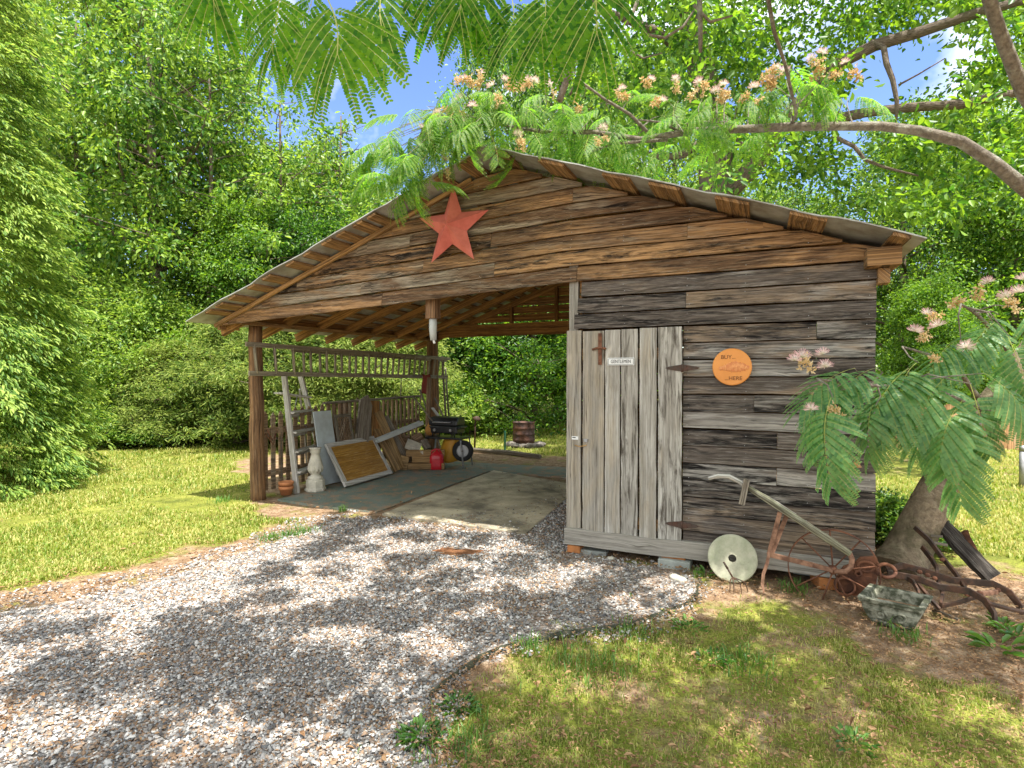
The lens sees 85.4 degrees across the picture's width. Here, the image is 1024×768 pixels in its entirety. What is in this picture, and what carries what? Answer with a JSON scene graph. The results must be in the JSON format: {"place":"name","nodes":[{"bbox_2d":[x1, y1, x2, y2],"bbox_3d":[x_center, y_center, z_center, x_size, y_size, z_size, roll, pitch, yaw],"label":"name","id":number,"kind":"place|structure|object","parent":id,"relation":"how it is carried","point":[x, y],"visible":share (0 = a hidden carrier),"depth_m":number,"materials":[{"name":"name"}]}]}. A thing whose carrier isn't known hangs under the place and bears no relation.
{"place":"outdoors","nodes":[
{"label":"outdoors","id":0,"kind":"place"},
{"bbox_2d":[1,0,1021,372],"label":"sky","id":1,"kind":"structure","parent":0,"point":[416,95],"materials":[{"name":"blue"}]},
{"bbox_2d":[0,398,1023,767],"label":"ground","id":2,"kind":"structure","parent":0,"point":[998,562],"depth_m":3.19,"materials":[{"name":"plant"}]},
{"bbox_2d":[0,123,76,343],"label":"woodland tree","id":3,"kind":"object","parent":2,"relation":"on","point":[8,292],"visible":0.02,"depth_m":16.57,"materials":[{"name":"green plant"}]},
{"bbox_2d":[0,289,111,435],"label":"vine bush","id":4,"kind":"object","parent":2,"relation":"on","point":[49,346],"visible":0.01,"depth_m":14.52,"materials":[{"name":"green plant"}]},
{"bbox_2d":[0,0,121,502],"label":"cypress","id":5,"kind":"object","parent":2,"relation":"on","point":[52,461],"visible":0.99,"depth_m":8.20,"materials":[{"name":"green plant"}]},
{"bbox_2d":[0,0,146,303],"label":"slender tree","id":6,"kind":"object","parent":2,"relation":"on","point":[75,33],"visible":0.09,"depth_m":16.00,"materials":[{"name":"green plant"}]},
{"bbox_2d":[59,407,146,448],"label":"shrub","id":7,"kind":"object","parent":2,"relation":"on","point":[110,430],"visible":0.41,"depth_m":12.34,"materials":[{"name":"green plant"}]},
{"bbox_2d":[0,0,224,312],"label":"woodland tree","id":8,"kind":"object","parent":2,"relation":"on","point":[63,4],"visible":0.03,"depth_m":17.40,"materials":[{"name":"green plant"}]},
{"bbox_2d":[1,254,248,448],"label":"vine bush","id":9,"kind":"object","parent":2,"relation":"on","point":[127,330],"visible":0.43,"depth_m":13.19,"materials":[{"name":"green plant"}]},
{"bbox_2d":[107,413,206,447],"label":"shrub","id":10,"kind":"object","parent":2,"relation":"on","point":[126,437],"visible":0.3,"depth_m":12.35,"materials":[{"name":"green plant"}]},
{"bbox_2d":[91,334,237,448],"bbox_3d":[-7.872,0.179,13.284,3.828,2.723,3.468,1,1,43],"label":"cedar bush","id":11,"kind":"object","parent":2,"relation":"on","point":[152,397],"visible":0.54,"depth_m":12.58,"materials":[{"name":"green plant"}]},
{"bbox_2d":[101,292,230,442],"bbox_3d":[-8.077,-0.216,14.712,5.472,4.353,5.260,1,1,44],"label":"vine bush","id":12,"kind":"object","parent":2,"relation":"on","point":[184,314],"visible":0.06,"depth_m":13.91,"materials":[{"name":"green plant"}]},
{"bbox_2d":[0,0,334,333],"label":"woodland tree","id":13,"kind":"object","parent":2,"relation":"on","point":[152,18],"visible":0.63,"depth_m":13.78,"materials":[{"name":"green plant"}]},
{"bbox_2d":[94,34,320,307],"bbox_3d":[-9.407,-4.987,17.708,6.662,12.941,7.219,0,1,-28],"label":"woodland tree","id":14,"kind":"object","parent":2,"relation":"on","point":[246,162],"visible":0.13,"depth_m":16.81,"materials":[{"name":"green plant"}]},
{"bbox_2d":[137,316,284,449],"bbox_3d":[-6.456,-0.092,13.461,3.853,3.307,4.253,1,1,42],"label":"cedar bush","id":15,"kind":"object","parent":2,"relation":"on","point":[211,355],"visible":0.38,"depth_m":12.33,"materials":[{"name":"green plant"}]},
{"bbox_2d":[123,37,311,434],"bbox_3d":[-8.314,-3.809,15.232,4.438,10.647,4.395,0,1,21],"label":"slender tree","id":16,"kind":"object","parent":2,"relation":"on","point":[211,178],"visible":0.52,"depth_m":14.89,"materials":[{"name":"green plant"}]},
{"bbox_2d":[139,185,298,436],"bbox_3d":[-7.200,-1.689,14.989,5.056,7.299,5.485,0,1,-12],"label":"woodland tree","id":17,"kind":"object","parent":2,"relation":"on","point":[222,263],"visible":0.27,"depth_m":14.27,"materials":[{"name":"green plant"}]},
{"bbox_2d":[164,126,327,297],"bbox_3d":[-8.950,-3.799,19.892,8.027,10.484,7.233,-1,1,-43],"label":"woodland tree","id":18,"kind":"object","parent":2,"relation":"on","point":[284,136],"visible":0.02,"depth_m":18.53,"materials":[{"name":"green plant"}]},
{"bbox_2d":[191,73,344,282],"bbox_3d":[-6.397,-3.316,15.522,3.955,9.633,3.994,0,1,22],"label":"slender tree","id":19,"kind":"object","parent":2,"relation":"on","point":[276,244],"visible":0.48,"depth_m":14.86,"materials":[{"name":"green plant"}]},
{"bbox_2d":[187,327,358,444],"bbox_3d":[-5.210,-0.263,12.815,3.853,3.696,4.253,0,1,-27],"label":"cedar bush","id":20,"kind":"object","parent":2,"relation":"on","point":[239,374],"visible":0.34,"depth_m":11.82,"materials":[{"name":"green plant"}]},
{"bbox_2d":[274,376,316,493],"bbox_3d":[-3.149,0.667,8.416,0.671,1.674,1.609,0,1,5],"label":"stepladder","id":21,"kind":"object","parent":2,"relation":"on","point":[292,433],"visible":0.57,"depth_m":7.72,"materials":[{"name":"grey wood"}]},
{"bbox_2d":[235,193,363,396],"bbox_3d":[-5.569,-1.695,15.497,5.200,7.299,5.642,0,1,8],"label":"woodland tree","id":22,"kind":"object","parent":2,"relation":"on","point":[323,228],"visible":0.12,"depth_m":14.80,"materials":[{"name":"green plant"}]},
{"bbox_2d":[264,403,352,490],"bbox_3d":[-3.012,0.859,8.310,0.072,1.152,1.950,0,1,24],"label":"picket fence","id":23,"kind":"object","parent":2,"relation":"on","point":[274,471],"visible":0.41,"depth_m":7.86,"materials":[{"name":"brown wood"}]},
{"bbox_2d":[220,332,426,441],"bbox_3d":[-4.246,-0.353,12.835,4.466,3.891,4.045,0,1,-17],"label":"cedar bush","id":24,"kind":"object","parent":2,"relation":"on","point":[351,383],"visible":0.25,"depth_m":12.04,"materials":[{"name":"green plant"}]},
{"bbox_2d":[266,116,380,248],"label":"woodland tree","id":25,"kind":"object","parent":2,"relation":"on","point":[348,201],"visible":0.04,"depth_m":18.34,"materials":[{"name":"green plant"}]},
{"bbox_2d":[313,410,339,484],"bbox_3d":[-2.739,0.937,8.213,0.119,1.079,0.451,0,1,24],"label":"painted board","id":26,"kind":"object","parent":2,"relation":"on","point":[323,426],"visible":0.69,"depth_m":8.18,"materials":[{"name":"grey paint"}]},
{"bbox_2d":[272,111,396,229],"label":"slender tree","id":27,"kind":"object","parent":2,"relation":"on","point":[331,201],"visible":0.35,"depth_m":16.65,"materials":[{"name":"green plant"}]},
{"bbox_2d":[0,496,723,767],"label":"gravel drive","id":28,"kind":"structure","parent":2,"relation":"on","point":[520,620],"depth_m":3.37,"materials":[{"name":"gravel"}]},
{"bbox_2d":[433,547,491,556],"bbox_3d":[-0.473,1.523,5.023,0.614,0.016,0.311,0,1,13],"label":"clay patch","id":29,"kind":"object","parent":28,"relation":"on","point":[450,551],"visible":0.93,"depth_m":5.05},
{"bbox_2d":[355,395,371,441],"bbox_3d":[-2.414,0.854,8.902,0.156,1.344,0.544,0,1,10],"label":"leaning board","id":30,"kind":"object","parent":2,"relation":"on","point":[363,422],"visible":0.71,"depth_m":8.97,"materials":[{"name":"grey wood"}]},
{"bbox_2d":[333,413,353,441],"bbox_3d":[-2.600,0.762,8.631,0.149,0.591,0.395,0,1,24],"label":"lattice frame","id":31,"kind":"object","parent":30,"relation":"attached to","point":[342,428],"visible":0.62,"depth_m":8.63,"materials":[{"name":"brown wood"}]},
{"bbox_2d":[327,165,403,213],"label":"woodland tree","id":32,"kind":"object","parent":2,"relation":"on","point":[387,198],"visible":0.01,"depth_m":21.33,"materials":[{"name":"green plant"}]},
{"bbox_2d":[322,395,419,458],"bbox_3d":[-2.324,0.788,9.590,0.088,1.122,2.455,0,1,27],"label":"porch railing","id":33,"kind":"object","parent":2,"relation":"on","point":[408,420],"visible":0.38,"depth_m":9.91,"materials":[{"name":"brown wood"}]},
{"bbox_2d":[371,401,380,448],"bbox_3d":[-2.285,0.876,9.306,0.170,1.190,0.200,1,1,38],"label":"leaning board","id":34,"kind":"object","parent":2,"relation":"on","point":[375,409],"visible":0.41,"depth_m":9.29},
{"bbox_2d":[313,338,478,433],"bbox_3d":[-2.841,-0.359,13.305,4.045,3.891,4.466,0,1,-1],"label":"cedar bush","id":35,"kind":"object","parent":2,"relation":"on","point":[414,384],"visible":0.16,"depth_m":12.92,"materials":[{"name":"green plant"}]},
{"bbox_2d":[394,713,446,751],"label":"weed plant","id":36,"kind":"object","parent":2,"relation":"on","point":[419,721],"visible":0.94,"depth_m":2.46,"materials":[{"name":"green plant"}]},
{"bbox_2d":[278,461,565,512],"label":"concrete floor","id":37,"kind":"structure","parent":2,"relation":"on","point":[372,499],"depth_m":8.04,"materials":[{"name":"concrete"}]},
{"bbox_2d":[305,447,325,491],"bbox_3d":[-2.751,1.188,7.770,0.268,0.600,0.268,0,1,2],"label":"pedestal","id":38,"kind":"object","parent":37,"relation":"on","point":[315,481],"visible":1,"depth_m":7.70,"materials":[{"name":"stone"}]},
{"bbox_2d":[324,436,391,486],"bbox_3d":[-2.336,1.163,8.539,0.457,0.597,1.254,0,1,22],"label":"cabinet door","id":39,"kind":"structure","parent":37,"relation":"on","point":[357,460],"depth_m":8.46,"materials":[{"name":"brown wood"}]},
{"bbox_2d":[375,421,423,442],"bbox_3d":[-1.875,0.791,9.300,0.891,0.308,0.110,-1,1,-44],"label":"gutter length","id":40,"kind":"object","parent":39,"relation":"on","point":[397,432],"visible":1,"depth_m":9.25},
{"bbox_2d":[371,424,400,471],"bbox_3d":[-2.112,1.052,9.285,0.511,0.821,0.158,0,1,12],"label":"leaning board","id":41,"kind":"object","parent":37,"relation":"on","point":[389,455],"visible":0.91,"depth_m":9.25,"materials":[{"name":"wood"}]},
{"bbox_2d":[374,410,403,469],"bbox_3d":[-2.069,0.951,9.414,0.543,1.030,0.117,0,1,-21],"label":"leaning board","id":42,"kind":"object","parent":37,"relation":"on","point":[382,422],"visible":0.83,"depth_m":9.39,"materials":[{"name":"wood"}]},
{"bbox_2d":[385,415,409,461],"bbox_3d":[-1.996,0.999,9.570,0.536,0.929,0.134,0,1,-19],"label":"leaning board","id":43,"kind":"object","parent":37,"relation":"on","point":[396,438],"visible":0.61,"depth_m":9.57,"materials":[{"name":"brown wood"}]},
{"bbox_2d":[408,462,444,469],"bbox_3d":[-1.466,1.405,9.534,0.620,0.105,0.130,0,1,-3],"label":"timber","id":44,"kind":"object","parent":37,"relation":"on","point":[415,466],"visible":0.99,"depth_m":9.46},
{"bbox_2d":[412,456,429,462],"bbox_3d":[-1.503,1.295,9.571,0.420,0.105,0.130,0,1,6],"label":"timber","id":45,"kind":"object","parent":44,"relation":"on","point":[420,459],"visible":0.71,"depth_m":9.52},
{"bbox_2d":[406,449,444,456],"bbox_3d":[-1.496,1.194,9.611,0.660,0.105,0.130,0,1,-4],"label":"timber","id":46,"kind":"object","parent":45,"relation":"on","point":[410,453],"visible":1,"depth_m":9.54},
{"bbox_2d":[425,377,430,441],"bbox_3d":[-1.538,0.647,10.125,0.078,1.535,0.251,0,1,12],"label":"tool handle","id":47,"kind":"object","parent":37,"relation":"on","point":[428,396],"visible":0.58,"depth_m":10.13,"materials":[{"name":"brown wood"}]},
{"bbox_2d":[430,448,443,469],"bbox_3d":[-1.296,1.286,9.556,0.240,0.360,0.192,0,1,-4],"label":"fuel can","id":48,"kind":"object","parent":37,"relation":"on","point":[436,459],"visible":0.98,"depth_m":9.47,"materials":[{"name":"red plastic"}]},
{"bbox_2d":[419,389,472,462],"bbox_3d":[-1.190,0.745,9.970,1.150,1.301,0.338,0,1,24],"label":"wheelbarrow","id":49,"kind":"object","parent":37,"relation":"on","point":[452,448],"visible":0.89,"depth_m":9.81,"materials":[{"name":"yellow paint"}]},
{"bbox_2d":[425,435,472,467],"bbox_3d":[-1.153,1.201,9.993,0.828,0.523,0.400,0,1,21],"label":"grill stand","id":50,"kind":"object","parent":37,"relation":"on","point":[456,437],"visible":0.75,"depth_m":9.87,"materials":[{"name":"black metal"}]},
{"bbox_2d":[429,416,467,436],"bbox_3d":[-1.183,0.763,9.970,0.712,0.356,0.423,0,1,24],"label":"grill","id":51,"kind":"object","parent":50,"relation":"on","point":[454,425],"visible":0.98,"depth_m":9.85,"materials":[{"name":"black metal"}]},
{"bbox_2d":[402,382,489,434],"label":"shrub","id":52,"kind":"object","parent":2,"relation":"on","point":[455,392],"visible":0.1,"depth_m":14.72,"materials":[{"name":"green plant"}]},
{"bbox_2d":[0,406,894,589],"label":"grass","id":53,"kind":"structure","parent":2,"relation":"on","point":[65,560],"depth_m":6.30,"materials":[{"name":"plant"}]},
{"bbox_2d":[436,689,482,719],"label":"weed plant","id":54,"kind":"object","parent":2,"relation":"on","point":[453,697],"visible":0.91,"depth_m":2.68,"materials":[{"name":"green plant"}]},
{"bbox_2d":[419,337,517,428],"bbox_3d":[-1.865,-0.162,18.037,4.608,4.097,4.430,0,1,30],"label":"vine bush","id":55,"kind":"object","parent":2,"relation":"on","point":[462,366],"visible":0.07,"depth_m":17.09,"materials":[{"name":"green plant"}]},
{"bbox_2d":[382,470,565,534],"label":"concrete slab","id":56,"kind":"structure","parent":2,"relation":"on","point":[477,492],"depth_m":6.93,"materials":[{"name":"concrete"}]},
{"bbox_2d":[406,0,556,419],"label":"woodland tree","id":57,"kind":"object","parent":2,"relation":"on","point":[499,82],"visible":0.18,"depth_m":16.33,"materials":[{"name":"green plant"}]},
{"bbox_2d":[442,375,522,437],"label":"shrub","id":58,"kind":"object","parent":2,"relation":"on","point":[472,395],"visible":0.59,"depth_m":15.02,"materials":[{"name":"green plant"}]},
{"bbox_2d":[438,305,561,421],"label":"woodland tree","id":59,"kind":"object","parent":2,"relation":"on","point":[451,355],"visible":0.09,"depth_m":16.60,"materials":[{"name":"green plant"}]},
{"bbox_2d":[473,448,541,458],"bbox_3d":[-0.117,1.407,11.379,1.755,0.100,0.201,1,1,36],"label":"log","id":60,"kind":"object","parent":2,"relation":"on","point":[508,452],"visible":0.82,"depth_m":11.37,"materials":[{"name":"grey wood"}]},
{"bbox_2d":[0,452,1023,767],"bbox_3d":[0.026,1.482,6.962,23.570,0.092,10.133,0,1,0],"label":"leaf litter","id":61,"kind":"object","parent":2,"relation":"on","point":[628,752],"visible":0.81,"depth_m":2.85,"materials":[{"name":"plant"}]},
{"bbox_2d":[447,287,582,439],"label":"woodland tree","id":62,"kind":"object","parent":2,"relation":"on","point":[548,367],"visible":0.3,"depth_m":15.29,"materials":[{"name":"green plant"}]},
{"bbox_2d":[512,421,534,443],"bbox_3d":[0.275,1.162,12.991,0.534,0.550,0.534,0,1,24],"label":"burn barrel","id":63,"kind":"object","parent":2,"relation":"on","point":[523,432],"visible":0.85,"depth_m":12.77,"materials":[{"name":"metal"}]},
{"bbox_2d":[186,144,926,583],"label":"shed","id":64,"kind":"structure","parent":2,"relation":"on","point":[642,272],"depth_m":4.79,"materials":[{"name":"brown wood"}]},
{"bbox_2d":[245,342,449,378],"bbox_3d":[-2.306,-0.322,9.073,0.042,0.480,4.638,0,1,27],"label":"ladder","id":65,"kind":"object","parent":64,"relation":"attached to","point":[293,348],"visible":0.98,"depth_m":8.41,"materials":[{"name":"brown wood"}]},
{"bbox_2d":[291,350,446,377],"bbox_3d":[-2.195,-0.307,9.455,0.042,0.441,3.850,0,1,27],"label":"ladder","id":66,"kind":"object","parent":64,"relation":"attached to","point":[303,352],"visible":0.39,"depth_m":9.00,"materials":[{"name":"brown wood"}]},
{"bbox_2d":[425,298,439,343],"bbox_3d":[-0.829,-0.702,5.824,0.115,0.561,0.115,0,1,24],"label":"hanging stub","id":67,"kind":"object","parent":64,"relation":"hanging from","point":[432,310],"visible":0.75,"depth_m":5.79,"materials":[{"name":"brown wood"}]},
{"bbox_2d":[420,185,487,262],"bbox_3d":[-0.600,-1.581,5.417,0.789,0.755,0.155,0,1,24],"label":"barn star","id":68,"kind":"object","parent":64,"relation":"attached to","point":[453,224],"visible":1,"depth_m":5.39,"materials":[{"name":"red paint"}]},
{"bbox_2d":[608,358,633,364],"bbox_3d":[0.944,-0.194,4.815,0.233,0.066,0.008,0,1,24],"label":"door sign","id":69,"kind":"object","parent":64,"relation":"attached to","point":[620,361],"visible":1,"depth_m":4.81,"materials":[{"name":"white paint"}]},
{"bbox_2d":[574,326,698,540],"bbox_3d":[1.058,0.437,4.804,1.084,1.835,0.090,0,1,24],"label":"door","id":70,"kind":"structure","parent":64,"relation":"in","point":[610,395],"depth_m":4.79,"materials":[{"name":"wood"}]},
{"bbox_2d":[712,348,751,384],"bbox_3d":[1.762,-0.137,4.449,0.296,0.296,0.028,0,1,24],"label":"round sign","id":71,"kind":"object","parent":64,"relation":"attached to","point":[732,366],"visible":1,"depth_m":4.44,"materials":[{"name":"wood"}]},
{"bbox_2d":[429,583,698,697],"bbox_3d":[0.504,1.559,3.502,2.345,0.075,0.224,0,1,-34],"label":"lawn edging","id":72,"kind":"object","parent":2,"relation":"on","point":[470,665],"visible":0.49,"depth_m":3.40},
{"bbox_2d":[198,493,931,767],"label":"grass","id":73,"kind":"structure","parent":2,"relation":"on","point":[282,534],"depth_m":3.11,"materials":[{"name":"green plant"}]},
{"bbox_2d":[477,0,666,418],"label":"woodland tree","id":74,"kind":"object","parent":2,"relation":"on","point":[568,97],"visible":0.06,"depth_m":19.54,"materials":[{"name":"green plant"}]},
{"bbox_2d":[513,287,657,411],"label":"woodland tree","id":75,"kind":"object","parent":2,"relation":"on","point":[563,362],"visible":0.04,"depth_m":16.95,"materials":[{"name":"green plant"}]},
{"bbox_2d":[580,546,608,555],"bbox_3d":[0.747,1.524,5.078,0.260,0.060,0.200,0,1,18],"label":"flat stone","id":76,"kind":"object","parent":2,"relation":"on","point":[593,551],"visible":0.49,"depth_m":4.99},
{"bbox_2d":[171,0,1023,577],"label":"mimosa tree","id":77,"kind":"object","parent":2,"relation":"on","point":[949,452],"visible":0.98,"depth_m":2.97,"materials":[{"name":"green plant"}]},
{"bbox_2d":[528,29,692,187],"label":"woodland tree","id":78,"kind":"object","parent":2,"relation":"on","point":[668,173],"visible":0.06,"depth_m":21.39,"materials":[{"name":"green plant"}]},
{"bbox_2d":[658,557,692,570],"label":"concrete block","id":79,"kind":"structure","parent":2,"relation":"on","point":[673,563],"depth_m":4.62,"materials":[{"name":"concrete"}]},
{"bbox_2d":[606,10,769,196],"bbox_3d":[7.223,-7.566,24.796,8.978,17.982,8.999,0,1,-34],"label":"woodland tree","id":80,"kind":"object","parent":2,"relation":"on","point":[691,180],"visible":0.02,"depth_m":22.78,"materials":[{"name":"green plant"}]},
{"bbox_2d":[668,613,709,634],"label":"weed plant","id":81,"kind":"object","parent":2,"relation":"on","point":[687,621],"visible":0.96,"depth_m":3.55,"materials":[{"name":"green plant"}]},
{"bbox_2d":[694,646,736,667],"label":"weed plant","id":82,"kind":"object","parent":2,"relation":"on","point":[723,661],"visible":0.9,"depth_m":3.11,"materials":[{"name":"green plant"}]},
{"bbox_2d":[708,534,757,582],"bbox_3d":[1.730,1.367,4.358,0.365,0.364,0.132,0,1,24],"label":"grindstone","id":83,"kind":"object","parent":2,"relation":"on","point":[743,566],"visible":0.96,"depth_m":4.33,"materials":[{"name":"stone"}]},
{"bbox_2d":[523,266,1023,406],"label":"woods","id":84,"kind":"object","parent":2,"relation":"on","point":[877,347],"visible":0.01,"depth_m":29.32,"materials":[{"name":"green plant"}]},
{"bbox_2d":[708,474,881,605],"bbox_3d":[2.030,1.156,4.054,1.138,0.933,0.182,0,1,24],"label":"wheel cultivator","id":85,"kind":"object","parent":2,"relation":"on","point":[832,569],"visible":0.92,"depth_m":4.05,"materials":[{"name":"metal"}]},
{"bbox_2d":[572,0,1023,237],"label":"oak tree","id":86,"kind":"object","parent":2,"relation":"on","point":[681,46],"visible":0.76,"depth_m":8.28,"materials":[{"name":"green plant"}]},
{"bbox_2d":[743,175,854,335],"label":"woodland tree","id":87,"kind":"object","parent":2,"relation":"on","point":[788,200],"visible":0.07,"depth_m":21.12,"materials":[{"name":"green plant"}]},
{"bbox_2d":[810,575,837,589],"bbox_3d":[2.431,1.511,4.277,0.190,0.090,0.180,0,1,7],"label":"brick","id":88,"kind":"object","parent":2,"relation":"on","point":[821,581],"visible":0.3,"depth_m":4.20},
{"bbox_2d":[830,722,880,758],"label":"weed plant","id":89,"kind":"object","parent":2,"relation":"on","point":[849,730],"visible":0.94,"depth_m":2.42,"materials":[{"name":"green plant"}]},
{"bbox_2d":[833,556,897,595],"bbox_3d":[2.500,1.372,3.936,0.382,0.304,0.102,0,1,24],"label":"iron casting","id":90,"kind":"object","parent":2,"relation":"on","point":[865,577],"visible":0.92,"depth_m":3.95,"materials":[{"name":"metal"}]},
{"bbox_2d":[826,486,941,543],"bbox_3d":[3.595,1.286,5.376,0.941,0.594,1.021,1,1,38],"label":"shrub","id":91,"kind":"object","parent":2,"relation":"on","point":[888,504],"visible":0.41,"depth_m":5.18,"materials":[{"name":"green plant"}]},
{"bbox_2d":[857,584,932,630],"bbox_3d":[2.502,1.465,3.623,0.437,0.183,0.308,0,1,30],"label":"planter","id":92,"kind":"object","parent":2,"relation":"on","point":[903,608],"visible":0.94,"depth_m":3.57,"materials":[{"name":"stone"}]},
{"bbox_2d":[806,87,1021,376],"bbox_3d":[14.063,-4.555,20.044,7.754,11.988,7.772,-1,1,-38],"label":"woodland tree","id":93,"kind":"object","parent":2,"relation":"on","point":[902,270],"visible":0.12,"depth_m":19.27,"materials":[{"name":"green plant"}]},
{"bbox_2d":[847,85,1023,375],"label":"woodland tree","id":94,"kind":"object","parent":2,"relation":"on","point":[977,119],"visible":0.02,"depth_m":23.08,"materials":[{"name":"green plant"}]},
{"bbox_2d":[874,267,1004,435],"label":"woodland tree","id":95,"kind":"object","parent":2,"relation":"on","point":[907,314],"visible":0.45,"depth_m":14.71,"materials":[{"name":"green plant"}]},
{"bbox_2d":[877,103,1023,371],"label":"woodland tree","id":96,"kind":"object","parent":2,"relation":"on","point":[1015,267],"visible":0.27,"depth_m":16.67,"materials":[{"name":"green plant"}]},
{"bbox_2d":[885,526,1023,628],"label":"plough frame","id":97,"kind":"object","parent":2,"relation":"on","point":[962,588],"visible":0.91,"depth_m":3.86,"materials":[{"name":"metal"}]},
{"bbox_2d":[894,404,1023,449],"bbox_3d":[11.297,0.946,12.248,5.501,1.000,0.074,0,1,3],"label":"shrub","id":98,"kind":"object","parent":2,"relation":"on","point":[1010,445],"visible":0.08,"depth_m":12.24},
{"bbox_2d":[941,520,1000,579],"bbox_3d":[3.594,1.312,4.395,0.083,0.395,0.447,0,1,-18],"label":"charred plank","id":99,"kind":"object","parent":2,"relation":"on","point":[970,556],"visible":0.93,"depth_m":4.37,"materials":[{"name":"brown wood"}]},
{"bbox_2d":[935,35,1023,336],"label":"woodland tree","id":100,"kind":"object","parent":2,"relation":"on","point":[994,240],"visible":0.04,"depth_m":20.22,"materials":[{"name":"green plant"}]},
{"bbox_2d":[947,336,1022,403],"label":"vine bush","id":101,"kind":"object","parent":2,"relation":"on","point":[984,386],"visible":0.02,"depth_m":14.11,"materials":[{"name":"green plant"}]},
{"bbox_2d":[963,630,1023,656],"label":"weed plant","id":102,"kind":"object","parent":2,"relation":"on","point":[989,638],"visible":0.98,"depth_m":3.24,"materials":[{"name":"green plant"}]},
{"bbox_2d":[982,610,1023,636],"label":"weed plant","id":103,"kind":"object","parent":2,"relation":"on","point":[1002,619],"visible":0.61,"depth_m":3.54,"materials":[{"name":"green plant"}]},
{"bbox_2d":[991,620,1023,642],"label":"weed plant","id":104,"kind":"object","parent":2,"relation":"on","point":[1019,628],"visible":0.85,"depth_m":3.41,"materials":[{"name":"green plant"}]},
{"bbox_2d":[1019,445,1023,486],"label":"grey pipe","id":105,"kind":"object","parent":2,"relation":"on","point":[1021,465],"visible":0.85,"depth_m":8.09,"materials":[{"name":"metal"}]},
{"bbox_2d":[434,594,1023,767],"bbox_3d":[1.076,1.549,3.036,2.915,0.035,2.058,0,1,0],"label":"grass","id":106,"kind":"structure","parent":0,"point":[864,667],"depth_m":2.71,"materials":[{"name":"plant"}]},
{"bbox_2d":[872,439,1023,561],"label":"grass","id":107,"kind":"structure","parent":0,"point":[1019,551],"depth_m":6.39,"materials":[{"name":"plant"}]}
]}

